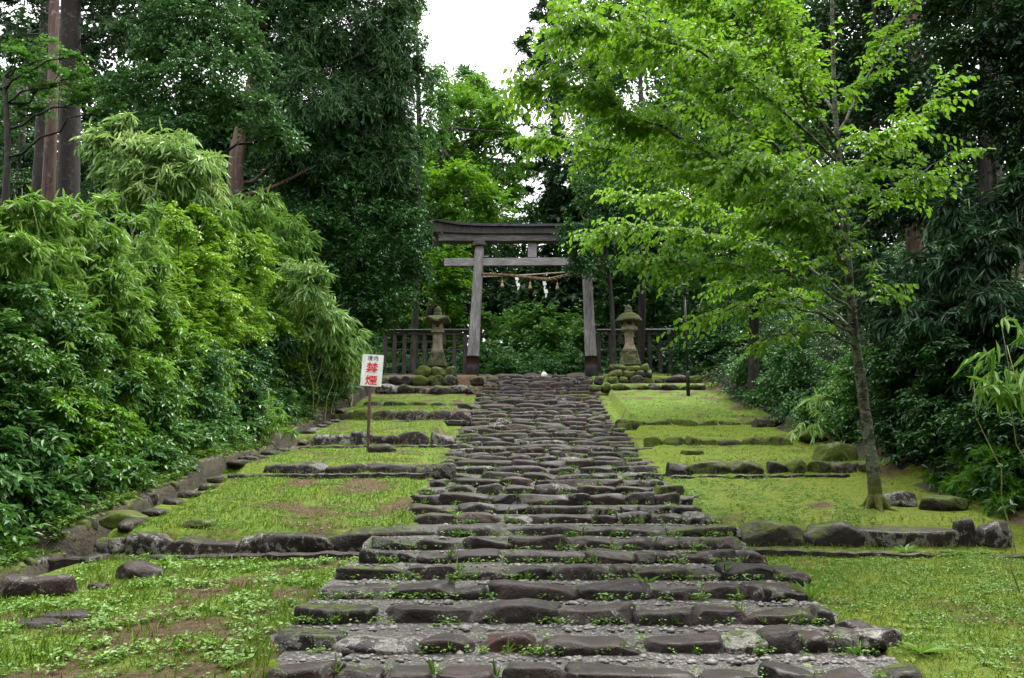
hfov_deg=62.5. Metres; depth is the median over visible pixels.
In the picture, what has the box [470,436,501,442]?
step stone
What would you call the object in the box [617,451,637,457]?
step stone
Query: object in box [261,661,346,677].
step stone
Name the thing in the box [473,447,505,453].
step stone
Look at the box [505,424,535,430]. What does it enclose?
step stone
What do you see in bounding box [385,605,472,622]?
step stone
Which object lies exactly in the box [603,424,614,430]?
step stone
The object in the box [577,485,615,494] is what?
step stone
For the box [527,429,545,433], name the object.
step stone
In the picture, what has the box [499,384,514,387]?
step stone
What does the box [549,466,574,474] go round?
step stone
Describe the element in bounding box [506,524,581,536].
step stone
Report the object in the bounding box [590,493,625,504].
step stone
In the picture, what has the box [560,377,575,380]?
step stone
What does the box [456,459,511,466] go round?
step stone
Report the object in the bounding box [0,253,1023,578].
wooded ground
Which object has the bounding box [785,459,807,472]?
terrace stone
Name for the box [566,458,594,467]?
step stone
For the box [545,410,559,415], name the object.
step stone
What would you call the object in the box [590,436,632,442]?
step stone
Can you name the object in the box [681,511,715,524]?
step stone
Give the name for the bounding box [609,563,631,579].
step stone
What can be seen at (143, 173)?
bamboo clump
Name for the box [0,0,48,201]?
cedar tree
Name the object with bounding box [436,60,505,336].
cypress tree
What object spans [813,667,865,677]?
step stone
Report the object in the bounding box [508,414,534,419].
step stone
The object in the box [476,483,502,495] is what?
step stone
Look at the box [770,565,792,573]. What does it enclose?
step stone
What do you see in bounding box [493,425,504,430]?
step stone
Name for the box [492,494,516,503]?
step stone
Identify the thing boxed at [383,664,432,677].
step stone
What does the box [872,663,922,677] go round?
step stone
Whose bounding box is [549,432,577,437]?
step stone
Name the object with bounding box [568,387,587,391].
step stone
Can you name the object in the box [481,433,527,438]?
step stone
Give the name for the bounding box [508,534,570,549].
step stone
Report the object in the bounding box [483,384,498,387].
step stone
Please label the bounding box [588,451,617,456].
step stone
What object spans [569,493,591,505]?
step stone
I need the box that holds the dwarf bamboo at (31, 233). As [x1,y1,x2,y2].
[0,184,148,498]
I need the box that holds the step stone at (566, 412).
[559,410,572,414]
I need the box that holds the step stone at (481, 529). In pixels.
[437,523,506,536]
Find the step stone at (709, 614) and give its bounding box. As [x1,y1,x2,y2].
[691,604,745,625]
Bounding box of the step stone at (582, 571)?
[551,563,611,580]
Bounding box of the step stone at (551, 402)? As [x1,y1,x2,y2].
[525,399,557,404]
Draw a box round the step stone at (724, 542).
[699,536,741,549]
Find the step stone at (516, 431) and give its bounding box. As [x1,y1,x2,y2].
[500,429,527,432]
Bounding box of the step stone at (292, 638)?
[273,626,347,653]
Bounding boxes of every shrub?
[0,269,132,508]
[0,342,88,526]
[0,404,85,531]
[7,387,151,498]
[59,363,203,486]
[80,301,219,454]
[134,200,288,441]
[157,339,288,443]
[219,266,315,431]
[236,330,302,422]
[461,302,526,374]
[479,348,557,374]
[495,301,564,372]
[522,300,605,374]
[723,336,825,416]
[785,343,879,443]
[842,334,1020,480]
[879,328,1023,482]
[919,442,1023,519]
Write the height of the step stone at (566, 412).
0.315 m
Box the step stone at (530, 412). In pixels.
[509,411,544,414]
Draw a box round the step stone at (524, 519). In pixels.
[504,515,532,523]
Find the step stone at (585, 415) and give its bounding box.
[575,414,592,417]
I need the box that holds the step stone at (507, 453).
[491,451,511,456]
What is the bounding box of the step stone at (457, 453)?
[444,451,464,457]
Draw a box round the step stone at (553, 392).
[532,390,555,394]
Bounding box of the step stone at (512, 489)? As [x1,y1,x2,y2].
[503,485,534,494]
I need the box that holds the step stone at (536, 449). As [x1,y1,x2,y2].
[526,446,545,452]
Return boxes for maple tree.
[0,28,136,205]
[371,236,480,365]
[412,151,519,348]
[419,241,484,351]
[581,267,650,359]
[606,269,698,372]
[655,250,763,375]
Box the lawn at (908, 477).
[0,371,1023,677]
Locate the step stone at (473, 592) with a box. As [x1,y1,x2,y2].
[450,585,489,599]
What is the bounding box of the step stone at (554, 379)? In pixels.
[541,377,559,381]
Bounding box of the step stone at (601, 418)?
[586,416,605,422]
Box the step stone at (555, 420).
[550,418,560,422]
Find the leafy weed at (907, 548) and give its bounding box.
[894,543,918,552]
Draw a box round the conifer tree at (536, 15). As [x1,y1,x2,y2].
[507,0,586,341]
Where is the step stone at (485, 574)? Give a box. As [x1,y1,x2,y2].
[459,568,504,580]
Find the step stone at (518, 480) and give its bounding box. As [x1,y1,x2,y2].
[500,476,532,485]
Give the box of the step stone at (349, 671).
[337,665,384,677]
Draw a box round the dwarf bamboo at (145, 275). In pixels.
[60,197,190,458]
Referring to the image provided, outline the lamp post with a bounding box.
[681,283,689,395]
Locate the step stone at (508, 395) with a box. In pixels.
[495,393,522,397]
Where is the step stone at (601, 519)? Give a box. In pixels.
[591,515,616,523]
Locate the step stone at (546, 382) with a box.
[532,381,557,383]
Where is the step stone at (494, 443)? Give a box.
[482,441,518,445]
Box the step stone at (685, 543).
[677,539,699,549]
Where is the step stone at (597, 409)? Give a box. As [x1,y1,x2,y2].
[586,408,605,411]
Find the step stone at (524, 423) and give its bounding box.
[512,421,535,426]
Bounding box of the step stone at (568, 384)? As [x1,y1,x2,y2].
[548,381,573,387]
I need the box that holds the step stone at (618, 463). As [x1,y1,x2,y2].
[593,460,626,466]
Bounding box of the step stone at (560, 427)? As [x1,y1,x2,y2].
[536,425,567,430]
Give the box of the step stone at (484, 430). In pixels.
[478,428,500,434]
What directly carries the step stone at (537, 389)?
on the stairway path
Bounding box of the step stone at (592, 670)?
[564,661,695,677]
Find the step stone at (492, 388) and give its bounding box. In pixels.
[481,387,499,390]
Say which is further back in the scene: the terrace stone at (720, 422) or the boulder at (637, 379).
the boulder at (637, 379)
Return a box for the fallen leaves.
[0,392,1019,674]
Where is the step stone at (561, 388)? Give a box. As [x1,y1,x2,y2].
[552,387,567,391]
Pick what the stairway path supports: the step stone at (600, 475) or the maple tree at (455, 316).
the step stone at (600, 475)
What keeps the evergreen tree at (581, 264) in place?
on the wooded ground at (86, 539)
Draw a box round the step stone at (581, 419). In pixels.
[560,417,585,421]
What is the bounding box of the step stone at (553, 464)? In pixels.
[538,460,565,468]
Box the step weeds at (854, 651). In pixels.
[251,392,892,677]
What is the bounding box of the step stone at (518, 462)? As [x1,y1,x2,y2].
[511,459,537,465]
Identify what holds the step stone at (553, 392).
on the stairway path
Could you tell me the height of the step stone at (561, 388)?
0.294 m
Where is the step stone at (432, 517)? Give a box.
[414,512,458,523]
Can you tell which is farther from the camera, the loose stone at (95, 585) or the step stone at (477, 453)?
the step stone at (477, 453)
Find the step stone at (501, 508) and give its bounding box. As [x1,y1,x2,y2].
[494,504,527,513]
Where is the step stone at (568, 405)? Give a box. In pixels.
[551,403,576,407]
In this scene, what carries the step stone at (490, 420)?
on the stairway path
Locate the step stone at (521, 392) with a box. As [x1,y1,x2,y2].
[518,390,531,394]
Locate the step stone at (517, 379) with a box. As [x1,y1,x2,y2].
[510,378,530,381]
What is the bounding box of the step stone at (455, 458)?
[442,456,467,461]
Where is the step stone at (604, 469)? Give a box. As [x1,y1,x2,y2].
[578,465,613,474]
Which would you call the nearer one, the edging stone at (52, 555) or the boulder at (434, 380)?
the edging stone at (52, 555)
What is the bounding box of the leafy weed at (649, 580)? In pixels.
[630,574,659,581]
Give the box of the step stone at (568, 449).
[547,447,574,452]
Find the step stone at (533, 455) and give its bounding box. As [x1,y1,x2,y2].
[510,453,544,457]
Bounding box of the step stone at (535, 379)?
[530,378,540,381]
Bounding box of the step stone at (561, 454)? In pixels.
[549,450,565,457]
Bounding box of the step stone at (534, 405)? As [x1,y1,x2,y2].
[515,403,548,408]
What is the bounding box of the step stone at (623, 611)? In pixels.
[557,602,635,624]
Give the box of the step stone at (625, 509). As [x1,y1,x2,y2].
[619,506,638,512]
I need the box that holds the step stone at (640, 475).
[616,472,665,480]
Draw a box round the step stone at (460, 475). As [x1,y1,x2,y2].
[455,473,480,477]
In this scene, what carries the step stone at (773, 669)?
on the stairway path
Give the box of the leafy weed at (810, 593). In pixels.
[788,580,828,599]
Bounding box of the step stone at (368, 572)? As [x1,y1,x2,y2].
[335,565,403,579]
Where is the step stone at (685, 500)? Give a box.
[679,494,699,504]
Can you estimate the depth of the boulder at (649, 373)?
29.80 m
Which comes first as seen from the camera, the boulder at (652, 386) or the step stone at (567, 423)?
the step stone at (567, 423)
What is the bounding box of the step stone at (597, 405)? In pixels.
[589,403,607,407]
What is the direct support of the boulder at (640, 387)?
on the lawn at (908, 477)
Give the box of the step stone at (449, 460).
[441,459,455,464]
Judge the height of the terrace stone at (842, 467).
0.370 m
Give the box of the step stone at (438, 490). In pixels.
[419,488,445,494]
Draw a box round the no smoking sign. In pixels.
[360,354,383,451]
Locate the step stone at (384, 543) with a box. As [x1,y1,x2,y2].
[372,537,417,549]
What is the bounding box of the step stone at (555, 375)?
[552,374,566,377]
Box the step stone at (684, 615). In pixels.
[632,607,693,626]
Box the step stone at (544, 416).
[535,414,553,419]
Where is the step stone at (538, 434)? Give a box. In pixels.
[528,432,550,437]
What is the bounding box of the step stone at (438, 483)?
[427,479,449,486]
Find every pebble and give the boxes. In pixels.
[341,648,350,655]
[554,643,562,650]
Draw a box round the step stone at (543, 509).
[526,505,586,514]
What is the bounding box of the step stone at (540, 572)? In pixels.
[501,564,552,579]
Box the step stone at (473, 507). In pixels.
[457,502,495,513]
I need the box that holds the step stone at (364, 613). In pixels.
[293,603,378,624]
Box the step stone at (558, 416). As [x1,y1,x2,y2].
[554,415,573,418]
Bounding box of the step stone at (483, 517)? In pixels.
[458,512,501,523]
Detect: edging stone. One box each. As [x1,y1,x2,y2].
[0,566,10,573]
[8,566,23,574]
[12,562,26,567]
[23,557,38,565]
[35,557,46,564]
[45,553,62,557]
[51,551,65,556]
[59,531,75,541]
[68,525,80,527]
[74,519,91,530]
[79,553,111,562]
[86,517,97,530]
[92,512,105,516]
[108,506,120,510]
[111,502,121,507]
[117,518,144,530]
[119,500,132,509]
[130,497,144,504]
[139,495,149,500]
[141,508,169,515]
[145,489,156,492]
[145,492,159,503]
[152,484,162,488]
[162,482,170,487]
[162,498,185,504]
[167,481,179,491]
[176,490,202,497]
[198,483,218,490]
[207,476,228,482]
[226,459,249,465]
[238,455,260,460]
[253,454,267,458]
[260,450,282,454]
[277,447,290,451]
[287,446,299,449]
[297,439,308,444]
[299,430,315,433]
[307,427,319,430]
[317,424,329,427]
[322,421,333,424]
[329,419,340,422]
[335,409,346,412]
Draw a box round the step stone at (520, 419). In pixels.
[508,418,533,421]
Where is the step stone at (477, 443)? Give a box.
[465,441,482,445]
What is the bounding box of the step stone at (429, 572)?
[403,564,461,579]
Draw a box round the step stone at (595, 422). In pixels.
[589,420,604,424]
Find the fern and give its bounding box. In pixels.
[188,446,220,452]
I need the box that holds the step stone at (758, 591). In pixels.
[740,581,807,601]
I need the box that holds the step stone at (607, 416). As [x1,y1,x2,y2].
[595,414,611,419]
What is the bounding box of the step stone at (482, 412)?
[474,411,496,414]
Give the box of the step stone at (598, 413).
[591,411,607,415]
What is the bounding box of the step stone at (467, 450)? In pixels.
[449,448,473,453]
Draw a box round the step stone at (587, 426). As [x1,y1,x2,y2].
[584,424,603,429]
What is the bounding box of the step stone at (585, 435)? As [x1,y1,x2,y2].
[578,433,592,438]
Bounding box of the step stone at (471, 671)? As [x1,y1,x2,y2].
[436,665,494,677]
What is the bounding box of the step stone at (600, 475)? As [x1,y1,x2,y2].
[590,473,617,478]
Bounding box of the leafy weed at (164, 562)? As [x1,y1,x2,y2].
[151,557,177,566]
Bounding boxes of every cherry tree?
[410,70,540,348]
[492,0,995,511]
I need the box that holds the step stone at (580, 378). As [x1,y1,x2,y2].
[576,377,586,380]
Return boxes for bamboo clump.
[69,111,232,371]
[154,183,326,417]
[257,330,350,412]
[272,257,375,421]
[834,164,1023,450]
[952,316,1023,592]
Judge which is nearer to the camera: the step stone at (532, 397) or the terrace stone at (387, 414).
the terrace stone at (387, 414)
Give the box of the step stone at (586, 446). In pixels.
[573,445,609,448]
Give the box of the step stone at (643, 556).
[634,551,655,563]
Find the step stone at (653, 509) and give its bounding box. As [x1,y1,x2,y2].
[637,505,670,514]
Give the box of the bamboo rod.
[483,271,572,276]
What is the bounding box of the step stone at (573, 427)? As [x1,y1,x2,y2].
[569,425,583,430]
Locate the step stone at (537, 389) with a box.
[522,388,543,390]
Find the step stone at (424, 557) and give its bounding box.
[417,551,451,563]
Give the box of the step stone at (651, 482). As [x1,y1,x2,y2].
[643,479,663,486]
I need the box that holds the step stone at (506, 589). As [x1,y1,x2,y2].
[488,579,577,600]
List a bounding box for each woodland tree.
[428,236,503,340]
[439,203,533,341]
[462,244,520,339]
[483,266,536,350]
[496,177,567,332]
[534,266,579,313]
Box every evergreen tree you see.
[248,119,442,389]
[544,0,701,364]
[550,180,654,363]
[635,0,852,404]
[779,0,984,348]
[888,0,1023,285]
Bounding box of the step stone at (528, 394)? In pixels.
[522,393,539,397]
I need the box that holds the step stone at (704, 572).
[688,568,721,580]
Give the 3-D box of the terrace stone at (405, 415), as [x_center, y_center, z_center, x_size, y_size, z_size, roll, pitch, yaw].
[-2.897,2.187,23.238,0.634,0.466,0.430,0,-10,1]
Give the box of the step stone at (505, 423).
[487,421,511,425]
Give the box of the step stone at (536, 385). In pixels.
[528,383,547,387]
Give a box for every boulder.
[375,383,398,393]
[382,377,388,383]
[388,375,401,384]
[397,384,414,393]
[402,376,413,385]
[413,375,428,385]
[415,365,430,377]
[415,386,429,393]
[428,375,443,385]
[429,385,451,394]
[431,366,445,376]
[442,375,457,385]
[446,366,456,377]
[451,385,469,393]
[468,385,476,393]
[470,377,484,385]
[589,385,600,391]
[594,376,603,384]
[601,382,611,392]
[607,369,622,377]
[607,376,618,383]
[608,364,625,371]
[612,383,632,390]
[619,376,628,383]
[623,370,635,379]
[626,366,640,371]
[629,375,646,382]
[631,384,648,389]
[635,370,645,377]
[640,363,648,372]
[645,378,654,383]
[646,369,651,377]
[648,383,661,389]
[653,377,666,382]
[661,383,678,389]
[667,374,685,382]
[679,385,690,389]
[690,375,701,382]
[690,383,705,389]
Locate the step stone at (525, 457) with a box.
[507,454,531,459]
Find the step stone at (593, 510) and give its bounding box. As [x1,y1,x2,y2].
[586,505,620,514]
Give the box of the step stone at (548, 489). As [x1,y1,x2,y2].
[534,483,577,494]
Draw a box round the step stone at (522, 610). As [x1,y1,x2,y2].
[466,598,561,623]
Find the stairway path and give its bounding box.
[268,377,900,677]
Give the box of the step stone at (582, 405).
[577,403,588,408]
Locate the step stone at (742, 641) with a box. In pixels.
[722,629,767,654]
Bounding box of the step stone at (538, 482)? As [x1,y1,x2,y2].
[535,480,553,484]
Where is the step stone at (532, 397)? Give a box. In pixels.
[527,396,537,399]
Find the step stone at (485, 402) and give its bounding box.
[477,400,494,404]
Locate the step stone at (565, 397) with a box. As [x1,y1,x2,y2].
[555,395,574,400]
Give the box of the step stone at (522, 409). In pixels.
[515,407,535,411]
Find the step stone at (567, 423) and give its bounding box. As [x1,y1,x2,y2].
[561,421,587,426]
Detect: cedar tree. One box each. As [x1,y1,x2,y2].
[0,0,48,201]
[0,0,64,254]
[57,0,160,235]
[207,0,433,269]
[855,0,923,270]
[978,0,1001,334]
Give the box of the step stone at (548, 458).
[533,455,557,461]
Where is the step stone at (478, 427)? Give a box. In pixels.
[461,425,493,430]
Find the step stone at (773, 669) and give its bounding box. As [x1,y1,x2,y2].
[757,661,815,677]
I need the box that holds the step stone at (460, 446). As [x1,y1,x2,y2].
[458,444,473,448]
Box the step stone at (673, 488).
[653,484,683,495]
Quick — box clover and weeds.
[0,391,1023,677]
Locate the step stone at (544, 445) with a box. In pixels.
[519,444,572,448]
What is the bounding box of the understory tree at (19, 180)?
[0,65,118,221]
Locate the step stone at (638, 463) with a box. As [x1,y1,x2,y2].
[627,460,654,465]
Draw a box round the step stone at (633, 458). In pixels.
[621,457,650,461]
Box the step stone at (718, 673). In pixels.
[697,669,756,677]
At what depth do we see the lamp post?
27.23 m
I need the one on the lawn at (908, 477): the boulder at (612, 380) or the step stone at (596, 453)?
the boulder at (612, 380)
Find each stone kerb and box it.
[34,551,358,570]
[227,472,426,479]
[300,444,457,448]
[395,420,466,424]
[642,446,739,448]
[670,473,849,478]
[747,547,1023,558]
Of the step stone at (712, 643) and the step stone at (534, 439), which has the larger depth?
the step stone at (534, 439)
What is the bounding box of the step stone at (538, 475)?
[521,472,556,480]
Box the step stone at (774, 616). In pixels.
[742,607,814,624]
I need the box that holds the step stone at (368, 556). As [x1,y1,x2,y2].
[359,548,419,563]
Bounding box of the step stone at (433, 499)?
[410,494,441,504]
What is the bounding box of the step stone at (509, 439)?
[502,437,514,442]
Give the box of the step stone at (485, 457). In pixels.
[470,455,506,459]
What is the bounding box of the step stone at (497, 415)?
[486,413,507,418]
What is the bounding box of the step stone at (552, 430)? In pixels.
[546,428,556,432]
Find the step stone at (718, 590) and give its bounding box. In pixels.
[699,582,748,599]
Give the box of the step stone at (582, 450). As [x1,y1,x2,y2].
[574,447,591,453]
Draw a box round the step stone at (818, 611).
[807,604,835,625]
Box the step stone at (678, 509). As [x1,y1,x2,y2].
[670,505,701,513]
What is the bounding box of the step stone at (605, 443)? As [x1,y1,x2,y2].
[597,441,633,445]
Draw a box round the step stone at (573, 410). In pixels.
[563,408,585,412]
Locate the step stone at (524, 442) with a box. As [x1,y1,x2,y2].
[520,440,530,444]
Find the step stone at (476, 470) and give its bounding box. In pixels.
[456,466,495,474]
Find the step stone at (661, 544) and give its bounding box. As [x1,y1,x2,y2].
[654,537,678,549]
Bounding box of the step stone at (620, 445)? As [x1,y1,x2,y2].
[611,444,634,448]
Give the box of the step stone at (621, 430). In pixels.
[610,428,627,432]
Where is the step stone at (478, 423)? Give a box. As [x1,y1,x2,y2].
[471,421,486,425]
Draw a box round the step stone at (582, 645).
[537,635,642,656]
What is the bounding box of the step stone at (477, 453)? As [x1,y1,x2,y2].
[466,452,490,457]
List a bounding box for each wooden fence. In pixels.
[382,329,468,374]
[596,329,675,373]
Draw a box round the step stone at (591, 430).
[584,428,608,434]
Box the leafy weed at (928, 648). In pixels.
[900,641,952,652]
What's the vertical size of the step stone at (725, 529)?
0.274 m
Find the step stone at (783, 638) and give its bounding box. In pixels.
[756,624,801,653]
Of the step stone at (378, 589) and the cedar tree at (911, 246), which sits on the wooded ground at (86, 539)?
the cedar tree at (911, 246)
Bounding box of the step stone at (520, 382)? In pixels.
[511,381,529,384]
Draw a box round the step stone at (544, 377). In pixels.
[540,376,551,379]
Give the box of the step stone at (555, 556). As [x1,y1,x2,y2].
[503,551,586,563]
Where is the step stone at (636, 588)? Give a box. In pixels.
[576,578,651,600]
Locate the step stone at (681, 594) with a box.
[649,588,699,600]
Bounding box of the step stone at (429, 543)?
[416,538,460,549]
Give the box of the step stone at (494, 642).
[479,632,537,652]
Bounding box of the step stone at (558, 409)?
[537,407,562,411]
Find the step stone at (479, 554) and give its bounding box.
[451,548,502,562]
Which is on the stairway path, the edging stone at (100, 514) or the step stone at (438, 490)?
the step stone at (438, 490)
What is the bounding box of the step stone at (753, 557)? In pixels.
[736,551,767,564]
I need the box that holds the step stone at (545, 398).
[539,397,553,399]
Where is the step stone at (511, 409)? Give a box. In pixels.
[501,407,515,412]
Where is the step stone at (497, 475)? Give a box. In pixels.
[481,472,521,479]
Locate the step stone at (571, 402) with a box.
[558,400,581,404]
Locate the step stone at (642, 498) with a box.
[625,492,654,504]
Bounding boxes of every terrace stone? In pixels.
[93,537,125,554]
[125,532,172,554]
[164,536,240,554]
[238,533,264,552]
[260,532,333,552]
[263,463,284,472]
[281,461,328,473]
[311,434,350,444]
[325,463,367,473]
[327,526,434,551]
[331,410,353,419]
[350,431,372,444]
[352,408,373,419]
[364,401,383,405]
[368,463,417,472]
[372,410,396,419]
[372,435,399,444]
[384,401,406,405]
[396,410,415,420]
[399,431,428,444]
[407,401,427,405]
[415,409,428,419]
[416,462,455,480]
[428,409,450,419]
[429,402,446,405]
[430,432,456,444]
[449,403,472,409]
[449,408,471,425]
[615,419,644,429]
[643,436,662,446]
[645,418,671,424]
[663,436,684,445]
[665,462,688,476]
[672,418,697,425]
[685,435,699,444]
[688,460,729,475]
[697,420,717,425]
[699,438,716,445]
[717,439,742,445]
[718,420,740,424]
[728,460,763,473]
[739,520,805,546]
[741,418,753,424]
[742,436,767,444]
[766,436,792,445]
[766,461,787,473]
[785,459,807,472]
[803,521,864,547]
[807,460,830,472]
[829,461,857,472]
[856,460,879,472]
[856,525,961,547]
[952,518,980,546]
[976,520,1014,547]
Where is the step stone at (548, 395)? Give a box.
[540,394,557,397]
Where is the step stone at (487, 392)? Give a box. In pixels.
[480,390,501,394]
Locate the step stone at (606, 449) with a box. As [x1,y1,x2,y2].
[592,447,616,452]
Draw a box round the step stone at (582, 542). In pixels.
[569,537,613,550]
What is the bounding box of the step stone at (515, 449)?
[506,446,525,453]
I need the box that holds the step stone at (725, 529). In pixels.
[663,524,737,537]
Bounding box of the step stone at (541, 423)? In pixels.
[536,422,560,426]
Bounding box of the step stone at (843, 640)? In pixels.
[824,627,882,654]
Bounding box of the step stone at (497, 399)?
[491,396,509,401]
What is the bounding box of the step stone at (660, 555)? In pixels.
[653,550,683,563]
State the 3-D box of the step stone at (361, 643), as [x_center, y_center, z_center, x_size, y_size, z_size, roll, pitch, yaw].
[-0.977,2.364,6.401,0.735,0.228,0.386,0,-10,1]
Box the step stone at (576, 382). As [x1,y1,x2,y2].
[569,380,581,384]
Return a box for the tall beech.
[404,0,460,373]
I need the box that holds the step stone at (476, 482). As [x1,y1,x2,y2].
[450,478,500,487]
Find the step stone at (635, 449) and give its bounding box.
[617,447,644,451]
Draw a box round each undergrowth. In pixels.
[0,219,391,565]
[359,320,739,374]
[668,206,1023,516]
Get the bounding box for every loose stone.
[0,574,77,600]
[6,617,65,628]
[37,609,90,622]
[87,582,109,589]
[99,510,149,529]
[115,560,163,579]
[180,518,216,528]
[367,444,395,452]
[680,449,703,454]
[751,416,781,427]
[772,570,810,586]
[796,429,829,441]
[812,442,858,461]
[834,619,870,628]
[846,626,901,649]
[884,490,917,506]
[918,494,968,510]
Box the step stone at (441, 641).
[419,632,474,653]
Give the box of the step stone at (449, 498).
[440,492,492,504]
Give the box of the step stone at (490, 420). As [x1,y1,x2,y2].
[471,417,494,422]
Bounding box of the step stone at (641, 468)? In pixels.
[614,465,659,472]
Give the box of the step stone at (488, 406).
[481,404,514,409]
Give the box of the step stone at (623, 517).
[616,511,651,524]
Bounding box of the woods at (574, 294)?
[482,0,1023,369]
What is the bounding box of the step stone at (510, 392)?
[502,391,518,393]
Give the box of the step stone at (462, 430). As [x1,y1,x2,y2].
[457,428,475,433]
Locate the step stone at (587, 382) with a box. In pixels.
[582,380,593,384]
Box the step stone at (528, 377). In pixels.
[524,375,539,378]
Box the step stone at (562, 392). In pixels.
[557,390,567,394]
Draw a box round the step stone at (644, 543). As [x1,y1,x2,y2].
[615,537,654,549]
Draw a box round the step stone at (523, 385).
[517,384,527,387]
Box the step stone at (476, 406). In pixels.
[470,404,480,408]
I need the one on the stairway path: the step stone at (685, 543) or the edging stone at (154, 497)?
the step stone at (685, 543)
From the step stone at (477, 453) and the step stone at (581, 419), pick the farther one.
the step stone at (581, 419)
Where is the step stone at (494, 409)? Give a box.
[488,408,499,411]
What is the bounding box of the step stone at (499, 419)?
[494,418,506,421]
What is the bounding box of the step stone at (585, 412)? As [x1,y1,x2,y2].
[573,411,591,415]
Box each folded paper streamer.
[515,277,519,289]
[543,281,547,297]
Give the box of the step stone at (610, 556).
[584,548,635,563]
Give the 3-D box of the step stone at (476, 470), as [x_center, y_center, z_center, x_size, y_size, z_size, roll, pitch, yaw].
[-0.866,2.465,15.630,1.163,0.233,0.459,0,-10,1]
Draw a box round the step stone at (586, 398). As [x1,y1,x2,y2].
[575,396,596,400]
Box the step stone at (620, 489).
[615,485,652,494]
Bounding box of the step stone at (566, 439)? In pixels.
[551,437,594,442]
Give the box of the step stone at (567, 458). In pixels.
[558,457,580,461]
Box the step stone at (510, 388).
[500,386,521,390]
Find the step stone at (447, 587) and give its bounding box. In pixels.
[386,580,454,598]
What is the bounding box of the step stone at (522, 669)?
[501,661,566,677]
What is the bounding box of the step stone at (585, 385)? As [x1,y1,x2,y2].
[574,384,590,387]
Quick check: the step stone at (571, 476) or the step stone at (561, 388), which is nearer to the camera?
the step stone at (571, 476)
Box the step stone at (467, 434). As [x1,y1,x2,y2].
[456,433,480,437]
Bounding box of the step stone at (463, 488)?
[445,485,475,492]
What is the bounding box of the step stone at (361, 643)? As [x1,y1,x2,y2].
[332,633,429,654]
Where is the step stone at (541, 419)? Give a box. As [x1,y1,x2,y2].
[534,417,548,422]
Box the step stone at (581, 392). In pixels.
[567,390,593,394]
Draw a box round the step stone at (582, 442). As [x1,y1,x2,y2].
[567,440,597,445]
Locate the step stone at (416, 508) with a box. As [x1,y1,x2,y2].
[409,503,458,514]
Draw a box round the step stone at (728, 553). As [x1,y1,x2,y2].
[709,549,736,563]
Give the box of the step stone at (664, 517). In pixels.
[650,513,682,523]
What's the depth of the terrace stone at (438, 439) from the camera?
19.01 m
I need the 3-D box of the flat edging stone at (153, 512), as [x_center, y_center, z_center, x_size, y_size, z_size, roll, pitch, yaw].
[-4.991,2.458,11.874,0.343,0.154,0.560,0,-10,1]
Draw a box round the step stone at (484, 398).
[475,396,491,401]
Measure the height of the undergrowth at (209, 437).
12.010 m
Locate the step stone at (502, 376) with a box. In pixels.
[498,375,515,379]
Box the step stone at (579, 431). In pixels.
[558,430,586,433]
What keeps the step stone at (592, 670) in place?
on the stairway path
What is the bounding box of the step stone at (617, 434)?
[608,432,630,436]
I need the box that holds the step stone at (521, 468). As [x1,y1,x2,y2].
[495,465,548,473]
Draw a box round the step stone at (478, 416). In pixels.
[471,415,485,417]
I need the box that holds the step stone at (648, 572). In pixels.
[631,566,689,580]
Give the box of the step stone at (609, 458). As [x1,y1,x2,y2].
[584,456,622,460]
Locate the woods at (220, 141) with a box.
[0,0,546,362]
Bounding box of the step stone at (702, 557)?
[682,551,713,563]
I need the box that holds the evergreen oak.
[82,0,311,252]
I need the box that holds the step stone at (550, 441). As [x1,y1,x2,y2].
[531,440,565,443]
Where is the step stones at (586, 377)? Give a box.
[567,375,588,378]
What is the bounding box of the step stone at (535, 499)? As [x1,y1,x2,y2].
[517,493,570,505]
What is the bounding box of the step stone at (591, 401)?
[583,399,600,404]
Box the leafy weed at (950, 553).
[938,549,969,555]
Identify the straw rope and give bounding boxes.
[481,273,578,281]
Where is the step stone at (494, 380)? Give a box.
[486,377,499,382]
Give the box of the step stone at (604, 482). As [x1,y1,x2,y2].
[554,479,622,486]
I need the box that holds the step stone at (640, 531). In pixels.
[584,526,662,536]
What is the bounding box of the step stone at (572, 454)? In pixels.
[568,452,587,457]
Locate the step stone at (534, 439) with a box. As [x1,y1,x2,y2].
[519,437,550,442]
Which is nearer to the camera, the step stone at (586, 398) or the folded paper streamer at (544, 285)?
the step stone at (586, 398)
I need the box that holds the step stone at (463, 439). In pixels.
[456,437,469,442]
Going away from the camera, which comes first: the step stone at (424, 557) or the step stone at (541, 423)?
the step stone at (424, 557)
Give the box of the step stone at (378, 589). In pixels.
[321,584,389,599]
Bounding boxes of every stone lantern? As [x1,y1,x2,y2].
[425,306,450,367]
[615,304,641,365]
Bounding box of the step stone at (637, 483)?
[623,480,642,486]
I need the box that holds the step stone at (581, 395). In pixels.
[565,394,591,396]
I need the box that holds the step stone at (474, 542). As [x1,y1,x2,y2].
[462,536,513,548]
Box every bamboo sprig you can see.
[258,387,300,454]
[785,388,850,461]
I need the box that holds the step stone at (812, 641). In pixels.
[797,630,827,652]
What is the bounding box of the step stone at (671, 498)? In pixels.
[654,492,679,504]
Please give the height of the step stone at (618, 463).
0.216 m
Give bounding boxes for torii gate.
[426,217,619,376]
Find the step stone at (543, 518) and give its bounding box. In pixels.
[528,514,591,523]
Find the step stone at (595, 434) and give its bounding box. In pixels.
[592,432,609,436]
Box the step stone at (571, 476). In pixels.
[557,474,589,479]
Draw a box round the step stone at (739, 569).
[714,561,774,580]
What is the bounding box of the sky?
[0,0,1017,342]
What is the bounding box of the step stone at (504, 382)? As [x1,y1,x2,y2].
[496,380,511,384]
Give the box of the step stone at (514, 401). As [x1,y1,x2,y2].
[495,398,524,404]
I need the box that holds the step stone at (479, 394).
[474,392,486,396]
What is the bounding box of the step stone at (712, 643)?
[643,632,724,653]

